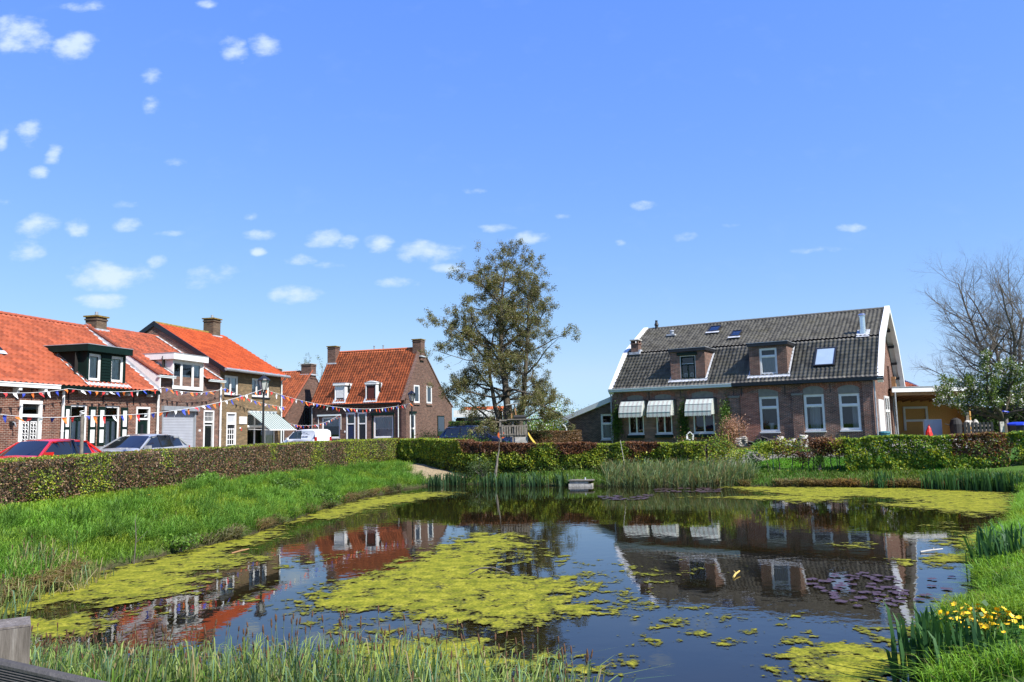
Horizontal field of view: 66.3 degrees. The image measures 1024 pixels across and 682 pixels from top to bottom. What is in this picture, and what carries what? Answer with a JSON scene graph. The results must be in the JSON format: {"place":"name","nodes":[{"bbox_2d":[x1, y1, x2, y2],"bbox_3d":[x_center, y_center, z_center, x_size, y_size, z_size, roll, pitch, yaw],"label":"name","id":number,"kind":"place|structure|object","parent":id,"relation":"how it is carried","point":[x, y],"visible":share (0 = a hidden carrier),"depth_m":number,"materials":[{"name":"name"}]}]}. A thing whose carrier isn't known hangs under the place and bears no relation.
{"place":"outdoors","nodes":[
{"label":"outdoors","id":0,"kind":"place"},
{"bbox_2d":[0,484,1015,681],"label":"water","id":1,"kind":"structure","parent":0,"point":[773,551],"depth_m":14.58,"materials":[{"name":"blue liquid"}]},
{"bbox_2d":[0,580,39,618],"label":"reeds","id":2,"kind":"object","parent":1,"relation":"in","point":[6,602],"visible":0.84,"depth_m":11.90,"materials":[{"name":"green plant"}]},
{"bbox_2d":[0,531,127,617],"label":"reeds","id":3,"kind":"object","parent":1,"relation":"in","point":[82,578],"visible":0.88,"depth_m":14.28,"materials":[{"name":"green plant"}]},
{"bbox_2d":[29,605,669,681],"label":"sedge","id":4,"kind":"object","parent":1,"relation":"in","point":[292,670],"visible":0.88,"depth_m":6.84,"materials":[{"name":"green plant"}]},
{"bbox_2d":[423,472,446,486],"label":"iris clump","id":5,"kind":"object","parent":1,"relation":"on","point":[436,481],"visible":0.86,"depth_m":38.77,"materials":[{"name":"green plant"}]},
{"bbox_2d":[441,472,465,484],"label":"iris clump","id":6,"kind":"object","parent":1,"relation":"on","point":[451,479],"visible":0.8,"depth_m":39.41,"materials":[{"name":"green plant"}]},
{"bbox_2d":[473,471,500,486],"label":"iris clump","id":7,"kind":"object","parent":1,"relation":"on","point":[490,479],"visible":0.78,"depth_m":37.71,"materials":[{"name":"green plant"}]},
{"bbox_2d":[494,472,520,486],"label":"iris clump","id":8,"kind":"object","parent":1,"relation":"on","point":[511,482],"visible":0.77,"depth_m":37.35,"materials":[{"name":"green plant"}]},
{"bbox_2d":[0,486,1017,681],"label":"algae","id":9,"kind":"object","parent":1,"relation":"on","point":[846,667],"visible":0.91,"depth_m":13.49,"materials":[{"name":"green plant"}]},
{"bbox_2d":[524,472,545,486],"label":"iris clump","id":10,"kind":"object","parent":1,"relation":"on","point":[532,482],"visible":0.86,"depth_m":37.18,"materials":[{"name":"green plant"}]},
{"bbox_2d":[547,471,573,486],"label":"iris clump","id":11,"kind":"object","parent":1,"relation":"on","point":[559,480],"visible":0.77,"depth_m":36.90,"materials":[{"name":"green plant"}]},
{"bbox_2d":[568,477,594,486],"bbox_3d":[3.263,6.608,36.670,1.138,0.450,0.720,-3,-7,14],"label":"floating box","id":12,"kind":"object","parent":1,"relation":"on","point":[584,482],"visible":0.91,"depth_m":36.41,"materials":[{"name":"plastic"}]},
{"bbox_2d":[593,455,764,486],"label":"reeds","id":13,"kind":"object","parent":1,"relation":"in","point":[677,473],"visible":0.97,"depth_m":35.45,"materials":[{"name":"green plant"}]},
{"bbox_2d":[457,466,1023,492],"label":"bank grass","id":14,"kind":"structure","parent":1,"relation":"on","point":[600,476],"depth_m":34.27,"materials":[{"name":"green plant"}]},
{"bbox_2d":[867,469,894,487],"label":"iris clump","id":15,"kind":"object","parent":1,"relation":"on","point":[880,478],"visible":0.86,"depth_m":31.85,"materials":[{"name":"green plant"}]},
{"bbox_2d":[919,469,953,489],"bbox_3d":[16.592,5.443,30.834,1.266,0.807,0.994,-1,-6,0],"label":"iris clump","id":16,"kind":"object","parent":1,"relation":"on","point":[932,481],"visible":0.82,"depth_m":30.72,"materials":[{"name":"green plant"}]},
{"bbox_2d":[883,601,1005,681],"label":"iris clump","id":17,"kind":"object","parent":1,"relation":"on","point":[932,636],"visible":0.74,"depth_m":8.13,"materials":[{"name":"green plant"}]},
{"bbox_2d":[938,470,960,490],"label":"iris clump","id":18,"kind":"object","parent":1,"relation":"on","point":[950,483],"visible":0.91,"depth_m":30.23,"materials":[{"name":"green plant"}]},
{"bbox_2d":[964,469,995,491],"bbox_3d":[17.855,5.285,29.703,1.114,0.812,1.040,-4,-7,25],"label":"iris clump","id":19,"kind":"object","parent":1,"relation":"on","point":[985,485],"visible":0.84,"depth_m":29.52,"materials":[{"name":"green plant"}]},
{"bbox_2d":[956,520,1023,578],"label":"iris clump","id":20,"kind":"object","parent":1,"relation":"on","point":[1007,546],"visible":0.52,"depth_m":13.38,"materials":[{"name":"green plant"}]},
{"bbox_2d":[980,472,1009,491],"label":"iris clump","id":21,"kind":"object","parent":1,"relation":"on","point":[1001,485],"visible":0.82,"depth_m":29.22,"materials":[{"name":"green plant"}]},
{"bbox_2d":[996,471,1023,492],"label":"iris clump","id":22,"kind":"object","parent":1,"relation":"on","point":[1013,480],"visible":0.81,"depth_m":28.91,"materials":[{"name":"green plant"}]},
{"bbox_2d":[0,429,1023,681],"bbox_3d":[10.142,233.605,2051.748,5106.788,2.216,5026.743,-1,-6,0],"label":"ground","id":23,"kind":"structure","parent":0,"point":[432,471],"depth_m":31.31,"materials":[{"name":"green plant"}]},
{"bbox_2d":[0,616,30,663],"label":"bridge post","id":24,"kind":"object","parent":23,"relation":"on","point":[15,635],"visible":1,"depth_m":3.15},
{"bbox_2d":[0,658,106,681],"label":"bridge rail","id":25,"kind":"object","parent":24,"relation":"attached to","point":[12,671],"depth_m":2.78,"materials":[{"name":"wood"}]},
{"bbox_2d":[0,330,61,451],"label":"terraced cottage","id":26,"kind":"structure","parent":23,"relation":"on","point":[21,371],"depth_m":30.43,"materials":[{"name":"orange tile"}]},
{"bbox_2d":[21,417,37,441],"bbox_3d":[-18.690,4.016,30.281,0.086,2.180,0.810,-3,-7,13],"label":"door","id":27,"kind":"structure","parent":26,"relation":"in","point":[29,428],"depth_m":30.36,"materials":[{"name":"white paint"}]},
{"bbox_2d":[0,311,160,446],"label":"terraced cottage","id":28,"kind":"structure","parent":23,"relation":"on","point":[71,356],"depth_m":34.05,"materials":[{"name":"orange tile"}]},
{"bbox_2d":[70,404,86,439],"bbox_3d":[-18.311,3.631,32.786,0.560,2.330,1.540,-3,-7,13],"label":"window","id":29,"kind":"structure","parent":28,"relation":"in","point":[75,409],"depth_m":33.11,"materials":[{"name":"white paint"}]},
{"bbox_2d":[104,406,118,445],"bbox_3d":[-17.869,3.834,34.674,0.560,2.330,1.520,-3,-7,13],"label":"window","id":30,"kind":"structure","parent":28,"relation":"in","point":[110,410],"depth_m":34.95,"materials":[{"name":"white paint"}]},
{"bbox_2d":[0,387,283,409],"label":"bunting","id":31,"kind":"object","parent":28,"relation":"hanging from","point":[40,393],"visible":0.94,"depth_m":35.35},
{"bbox_2d":[83,312,226,447],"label":"terraced cottage","id":32,"kind":"structure","parent":23,"relation":"on","point":[156,361],"depth_m":39.73,"materials":[{"name":"orange tile"}]},
{"bbox_2d":[204,423,211,446],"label":"door","id":33,"kind":"structure","parent":32,"relation":"in","point":[208,426],"depth_m":41.44,"materials":[{"name":"green paint"}]},
{"bbox_2d":[164,532,202,551],"bbox_3d":[-7.638,4.662,18.179,0.938,0.471,0.680,-1,-6,0],"label":"weed","id":34,"kind":"object","parent":23,"relation":"on","point":[179,546],"visible":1,"depth_m":18.14,"materials":[{"name":"green plant"}]},
{"bbox_2d":[0,438,400,505],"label":"beech hedge","id":35,"kind":"object","parent":23,"relation":"on","point":[34,478],"visible":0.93,"depth_m":26.65,"materials":[{"name":"green plant"}]},
{"bbox_2d":[139,315,296,446],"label":"beige brick house","id":36,"kind":"structure","parent":23,"relation":"on","point":[239,369],"depth_m":45.42,"materials":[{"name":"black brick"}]},
{"bbox_2d":[227,425,233,446],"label":"door","id":37,"kind":"structure","parent":36,"relation":"in","point":[230,428],"depth_m":43.44,"materials":[{"name":"white paint"}]},
{"bbox_2d":[224,375,239,396],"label":"window","id":38,"kind":"structure","parent":36,"relation":"in","point":[230,384],"depth_m":43.99,"materials":[{"name":"white paint"}]},
{"bbox_2d":[247,413,274,444],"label":"shop window","id":39,"kind":"structure","parent":36,"relation":"in","point":[253,436],"depth_m":46.84,"materials":[{"name":"glass"}]},
{"bbox_2d":[252,378,270,398],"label":"window","id":40,"kind":"structure","parent":36,"relation":"in","point":[255,385],"depth_m":46.80,"materials":[{"name":"white paint"}]},
{"bbox_2d":[0,458,444,602],"bbox_3d":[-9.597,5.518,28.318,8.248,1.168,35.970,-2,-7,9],"label":"bank grass","id":41,"kind":"structure","parent":23,"relation":"on","point":[169,507],"depth_m":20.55,"materials":[{"name":"green plant"}]},
{"bbox_2d":[271,476,305,488],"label":"weed","id":42,"kind":"object","parent":23,"relation":"on","point":[296,483],"visible":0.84,"depth_m":29.99,"materials":[{"name":"green plant"}]},
{"bbox_2d":[274,363,318,441],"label":"brick house","id":43,"kind":"structure","parent":23,"relation":"on","point":[302,384],"depth_m":72.84,"materials":[{"name":"brick"}]},
{"bbox_2d":[304,489,349,503],"bbox_3d":[-6.773,5.697,28.582,1.557,0.709,1.457,-1,-6,0],"label":"weed","id":44,"kind":"object","parent":23,"relation":"on","point":[324,495],"visible":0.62,"depth_m":28.43,"materials":[{"name":"green plant"}]},
{"bbox_2d":[310,339,452,440],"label":"brick house","id":45,"kind":"structure","parent":23,"relation":"on","point":[368,380],"depth_m":67.86,"materials":[{"name":"brown brick"}]},
{"bbox_2d":[322,417,339,438],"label":"window","id":46,"kind":"structure","parent":45,"relation":"in","point":[334,425],"depth_m":67.70,"materials":[{"name":"grey glass"}]},
{"bbox_2d":[373,415,392,438],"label":"window","id":47,"kind":"structure","parent":45,"relation":"in","point":[383,425],"depth_m":66.03,"materials":[{"name":"grey glass"}]},
{"bbox_2d":[438,425,514,442],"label":"parked car","id":48,"kind":"object","parent":23,"relation":"on","point":[450,431],"visible":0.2,"depth_m":46.75,"materials":[{"name":"blue paint"}]},
{"bbox_2d":[454,406,503,420],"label":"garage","id":49,"kind":"structure","parent":23,"relation":"on","point":[456,414],"depth_m":79.39,"materials":[{"name":"white brick"}]},
{"bbox_2d":[466,454,498,477],"bbox_3d":[-1.609,6.355,39.880,1.892,1.310,1.308,-1,-6,0],"label":"bush","id":50,"kind":"object","parent":23,"relation":"on","point":[487,467],"visible":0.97,"depth_m":39.90,"materials":[{"name":"green plant"}]},
{"bbox_2d":[417,239,581,440],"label":"alder tree","id":51,"kind":"object","parent":23,"relation":"on","point":[506,314],"visible":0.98,"depth_m":48.61,"materials":[{"name":"green plant"}]},
{"bbox_2d":[499,403,528,442],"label":"playhouse","id":52,"kind":"object","parent":23,"relation":"on","point":[519,436],"visible":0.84,"depth_m":42.83,"materials":[{"name":"grey wood"}]},
{"bbox_2d":[30,605,1023,681],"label":"bank grass","id":53,"kind":"structure","parent":23,"relation":"on","point":[993,678],"depth_m":7.23,"materials":[{"name":"green plant"}]},
{"bbox_2d":[523,395,570,430],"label":"flowering bush","id":54,"kind":"object","parent":23,"relation":"on","point":[552,426],"visible":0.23,"depth_m":56.87,"materials":[{"name":"green plant"}]},
{"bbox_2d":[393,437,708,475],"bbox_3d":[0.606,6.003,40.654,18.974,2.268,2.938,-5,-7,31],"label":"beech hedge","id":55,"kind":"object","parent":23,"relation":"on","point":[452,455],"visible":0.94,"depth_m":39.38,"materials":[{"name":"green plant"}]},
{"bbox_2d":[524,429,581,442],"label":"garden hedge","id":56,"kind":"object","parent":23,"relation":"on","point":[560,436],"visible":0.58,"depth_m":50.12,"materials":[{"name":"brown plant"}]},
{"bbox_2d":[563,397,613,442],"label":"lean to","id":57,"kind":"object","parent":23,"relation":"on","point":[592,423],"visible":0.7,"depth_m":54.68,"materials":[{"name":"black brick"}]},
{"bbox_2d":[600,414,613,440],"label":"window","id":58,"kind":"structure","parent":57,"relation":"in","point":[605,418],"depth_m":54.36,"materials":[{"name":"white glass"}]},
{"bbox_2d":[702,423,739,464],"bbox_3d":[10.063,5.101,38.026,2.524,2.273,1.582,3,-8,-34],"label":"bush","id":59,"kind":"object","parent":23,"relation":"on","point":[716,451],"visible":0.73,"depth_m":37.84,"materials":[{"name":"green plant"}]},
{"bbox_2d":[715,414,749,449],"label":"copper bush","id":60,"kind":"object","parent":23,"relation":"on","point":[731,429],"visible":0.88,"depth_m":46.50,"materials":[{"name":"brown plant"}]},
{"bbox_2d":[725,447,749,462],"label":"beech sapling","id":61,"kind":"object","parent":23,"relation":"on","point":[740,453],"visible":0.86,"depth_m":36.42,"materials":[{"name":"green plant"}]},
{"bbox_2d":[608,306,904,447],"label":"long brick house","id":62,"kind":"structure","parent":23,"relation":"on","point":[837,374],"depth_m":50.25,"materials":[{"name":"brown brick"}]},
{"bbox_2d":[609,395,627,442],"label":"ivy","id":63,"kind":"object","parent":62,"relation":"attached to","point":[616,431],"visible":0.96,"depth_m":53.22,"materials":[{"name":"green plant"}]},
{"bbox_2d":[674,391,690,440],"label":"ivy","id":64,"kind":"object","parent":62,"relation":"attached to","point":[682,420],"visible":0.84,"depth_m":50.81,"materials":[{"name":"green plant"}]},
{"bbox_2d":[717,392,731,440],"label":"ivy","id":65,"kind":"object","parent":62,"relation":"attached to","point":[725,414],"visible":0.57,"depth_m":49.49,"materials":[{"name":"green plant"}]},
{"bbox_2d":[759,396,780,432],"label":"window","id":66,"kind":"structure","parent":62,"relation":"in","point":[768,397],"depth_m":48.39,"materials":[{"name":"white paint"}]},
{"bbox_2d":[803,394,826,431],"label":"window","id":67,"kind":"structure","parent":62,"relation":"in","point":[806,405],"depth_m":47.03,"materials":[{"name":"white paint"}]},
{"bbox_2d":[838,393,862,431],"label":"window","id":68,"kind":"structure","parent":62,"relation":"in","point":[841,405],"depth_m":46.04,"materials":[{"name":"white paint"}]},
{"bbox_2d":[877,399,885,430],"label":"door","id":69,"kind":"structure","parent":62,"relation":"in","point":[881,413],"depth_m":47.54,"materials":[{"name":"white paint"}]},
{"bbox_2d":[884,396,891,434],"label":"window","id":70,"kind":"structure","parent":62,"relation":"in","point":[886,399],"depth_m":50.89,"materials":[{"name":"white paint"}]},
{"bbox_2d":[751,440,777,468],"bbox_3d":[11.519,5.219,35.940,1.319,1.690,0.744,-1,-6,0],"label":"beech sapling","id":71,"kind":"object","parent":23,"relation":"on","point":[767,447],"visible":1,"depth_m":35.95,"materials":[{"name":"green plant"}]},
{"bbox_2d":[770,435,790,468],"bbox_3d":[12.332,5.177,35.905,1.125,1.722,0.956,-6,-8,34],"label":"beech sapling","id":72,"kind":"object","parent":23,"relation":"on","point":[777,446],"visible":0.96,"depth_m":35.87,"materials":[{"name":"green plant"}]},
{"bbox_2d":[778,436,810,467],"bbox_3d":[12.774,5.145,35.602,1.620,1.701,0.497,-3,-7,14],"label":"beech sapling","id":73,"kind":"object","parent":23,"relation":"on","point":[792,447],"visible":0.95,"depth_m":35.60,"materials":[{"name":"green plant"}]},
{"bbox_2d":[783,448,814,468],"bbox_3d":[13.030,5.406,35.477,1.572,1.156,0.856,-4,-7,22],"label":"beech sapling","id":74,"kind":"object","parent":23,"relation":"on","point":[800,456],"visible":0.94,"depth_m":35.43,"materials":[{"name":"green plant"}]},
{"bbox_2d":[800,435,828,469],"bbox_3d":[13.582,5.066,35.134,1.287,1.715,0.706,-1,-6,0],"label":"beech sapling","id":75,"kind":"object","parent":23,"relation":"on","point":[811,443],"visible":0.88,"depth_m":35.15,"materials":[{"name":"green plant"}]},
{"bbox_2d":[804,435,837,469],"bbox_3d":[13.896,5.040,34.911,1.551,1.709,0.858,0,-7,-9],"label":"beech sapling","id":76,"kind":"object","parent":23,"relation":"on","point":[817,449],"visible":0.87,"depth_m":34.96,"materials":[{"name":"brown plant"}]},
{"bbox_2d":[814,434,837,468],"bbox_3d":[14.072,5.019,34.911,1.395,1.744,1.018,-1,-6,0],"label":"beech sapling","id":77,"kind":"object","parent":23,"relation":"on","point":[827,445],"visible":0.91,"depth_m":34.82,"materials":[{"name":"brown plant"}]},
{"bbox_2d":[821,438,845,469],"bbox_3d":[14.318,5.021,34.641,1.339,1.662,0.971,-1,-6,0],"label":"beech sapling","id":78,"kind":"object","parent":23,"relation":"on","point":[837,445],"visible":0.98,"depth_m":34.68,"materials":[{"name":"green plant"}]},
{"bbox_2d":[791,473,1023,681],"bbox_3d":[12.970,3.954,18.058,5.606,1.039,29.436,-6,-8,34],"label":"bank grass","id":79,"kind":"structure","parent":23,"relation":"on","point":[990,591],"depth_m":9.33,"materials":[{"name":"green plant"}]},
{"bbox_2d":[975,523,1023,549],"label":"iris clump","id":80,"kind":"object","parent":79,"relation":"on","point":[1006,532],"visible":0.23,"depth_m":14.31,"materials":[{"name":"green plant"}]},
{"bbox_2d":[843,430,1023,471],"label":"beech hedge","id":81,"kind":"object","parent":23,"relation":"on","point":[933,444],"visible":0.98,"depth_m":33.15,"materials":[{"name":"green plant"}]},
{"bbox_2d":[900,234,1023,411],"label":"bare tree","id":82,"kind":"object","parent":23,"relation":"on","point":[990,331],"visible":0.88,"depth_m":61.45,"materials":[{"name":"grey plant"}]},
{"bbox_2d":[908,600,1023,647],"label":"marsh marigold","id":83,"kind":"object","parent":23,"relation":"on","point":[985,627],"visible":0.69,"depth_m":8.65,"materials":[{"name":"yellow plant"}]},
{"bbox_2d":[932,349,1023,432],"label":"blossom tree","id":84,"kind":"object","parent":23,"relation":"on","point":[998,396],"visible":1,"depth_m":46.87,"materials":[{"name":"green plant"}]},
{"bbox_2d":[970,406,1023,432],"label":"garden hedge","id":85,"kind":"object","parent":23,"relation":"on","point":[1013,418],"visible":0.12,"depth_m":59.86,"materials":[{"name":"green plant"}]},
{"bbox_2d":[0,0,1023,428],"label":"sky","id":86,"kind":"structure","parent":0,"point":[305,177],"materials":[{"name":"blue"}]},
{"bbox_2d":[694,476,963,488],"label":"bank grass","id":87,"kind":"structure","parent":0,"point":[803,482],"depth_m":32.88,"materials":[{"name":"plant"}]},
{"bbox_2d":[712,457,1019,474],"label":"lawn","id":88,"kind":"structure","parent":0,"point":[787,463],"depth_m":36.05,"materials":[{"name":"green plant"}]},
{"bbox_2d":[843,440,994,453],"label":"terrace","id":89,"kind":"structure","parent":0,"point":[923,447],"depth_m":40.07,"materials":[{"name":"concrete"}]},
{"bbox_2d":[923,419,942,435],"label":"glass panel","id":90,"kind":"object","parent":89,"relation":"on","point":[935,426],"visible":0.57,"depth_m":54.03,"materials":[{"name":"blue glass"}]},
{"bbox_2d":[888,385,1008,434],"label":"carport","id":91,"kind":"object","parent":89,"relation":"on","point":[914,407],"visible":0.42,"depth_m":57.01,"materials":[{"name":"brown paint"}]},
{"bbox_2d":[902,406,927,429],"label":"window frame","id":92,"kind":"structure","parent":91,"relation":"in","point":[913,407],"depth_m":57.01,"materials":[{"name":"white paint"}]},
{"bbox_2d":[945,418,962,438],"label":"black bin","id":93,"kind":"object","parent":89,"relation":"on","point":[955,425],"visible":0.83,"depth_m":52.69,"materials":[{"name":"plastic"}]},
{"bbox_2d":[963,419,993,439],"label":"picket fence","id":94,"kind":"object","parent":89,"relation":"on","point":[968,424],"visible":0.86,"depth_m":52.59,"materials":[{"name":"grey wood"}]},
{"bbox_2d":[1007,422,1023,437],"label":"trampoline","id":95,"kind":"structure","parent":89,"relation":"on","point":[1014,426],"depth_m":51.72,"materials":[{"name":"blue plastic"}]},
{"bbox_2d":[955,470,986,490],"bbox_3d":[17.508,5.324,29.986,0.906,0.814,0.892,1,-7,-21],"label":"iris clump","id":96,"kind":"object","parent":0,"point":[967,484],"visible":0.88,"depth_m":29.90,"materials":[{"name":"green plant"}]},
{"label":"road","id":97,"kind":"structure","parent":0,"visible":0},
{"bbox_2d":[0,438,100,458],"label":"parked car","id":98,"kind":"object","parent":97,"relation":"on","point":[41,447],"visible":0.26,"depth_m":24.25,"materials":[{"name":"red paint"}]},
{"bbox_2d":[79,410,84,453],"bbox_3d":[-13.528,3.403,24.608,0.167,2.444,0.167,-1,-6,0],"label":"bunting post","id":99,"kind":"object","parent":97,"relation":"on","point":[81,432],"visible":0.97,"depth_m":24.64,"materials":[{"name":"grey wood"}]},
{"bbox_2d":[0,414,78,423],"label":"bunting","id":100,"kind":"object","parent":99,"relation":"hanging from","point":[64,419],"visible":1,"depth_m":23.13},
{"bbox_2d":[96,434,189,454],"bbox_3d":[-13.959,4.251,29.376,2.120,1.545,4.145,-2,-7,10],"label":"parked car","id":101,"kind":"object","parent":97,"relation":"on","point":[133,442],"visible":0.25,"depth_m":29.00,"materials":[{"name":"silver metal"}]},
{"bbox_2d":[257,374,269,442],"bbox_3d":[-11.373,3.608,35.850,0.580,4.200,0.580,0,-7,-12],"label":"street lamp","id":102,"kind":"object","parent":97,"relation":"on","point":[263,381],"visible":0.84,"depth_m":35.88,"materials":[{"name":"black metal"}]},
{"bbox_2d":[85,389,261,422],"bbox_3d":[-12.476,2.406,30.326,0.355,1.620,11.353,-2,-7,10],"label":"bunting","id":103,"kind":"object","parent":102,"relation":"hanging from","point":[152,414],"visible":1,"depth_m":28.64},
{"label":"forecourt","id":104,"kind":"structure","parent":0,"visible":0},
{"bbox_2d":[283,429,331,441],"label":"van","id":105,"kind":"object","parent":104,"relation":"on","point":[311,435],"visible":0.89,"depth_m":60.40,"materials":[{"name":"white metal"}]},
{"bbox_2d":[408,390,415,437],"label":"street lamp","id":106,"kind":"object","parent":104,"relation":"on","point":[411,394],"visible":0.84,"depth_m":51.77,"materials":[{"name":"black metal"}]},
{"bbox_2d":[265,390,410,411],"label":"bunting","id":107,"kind":"object","parent":106,"relation":"hanging from","point":[332,406],"visible":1,"depth_m":41.54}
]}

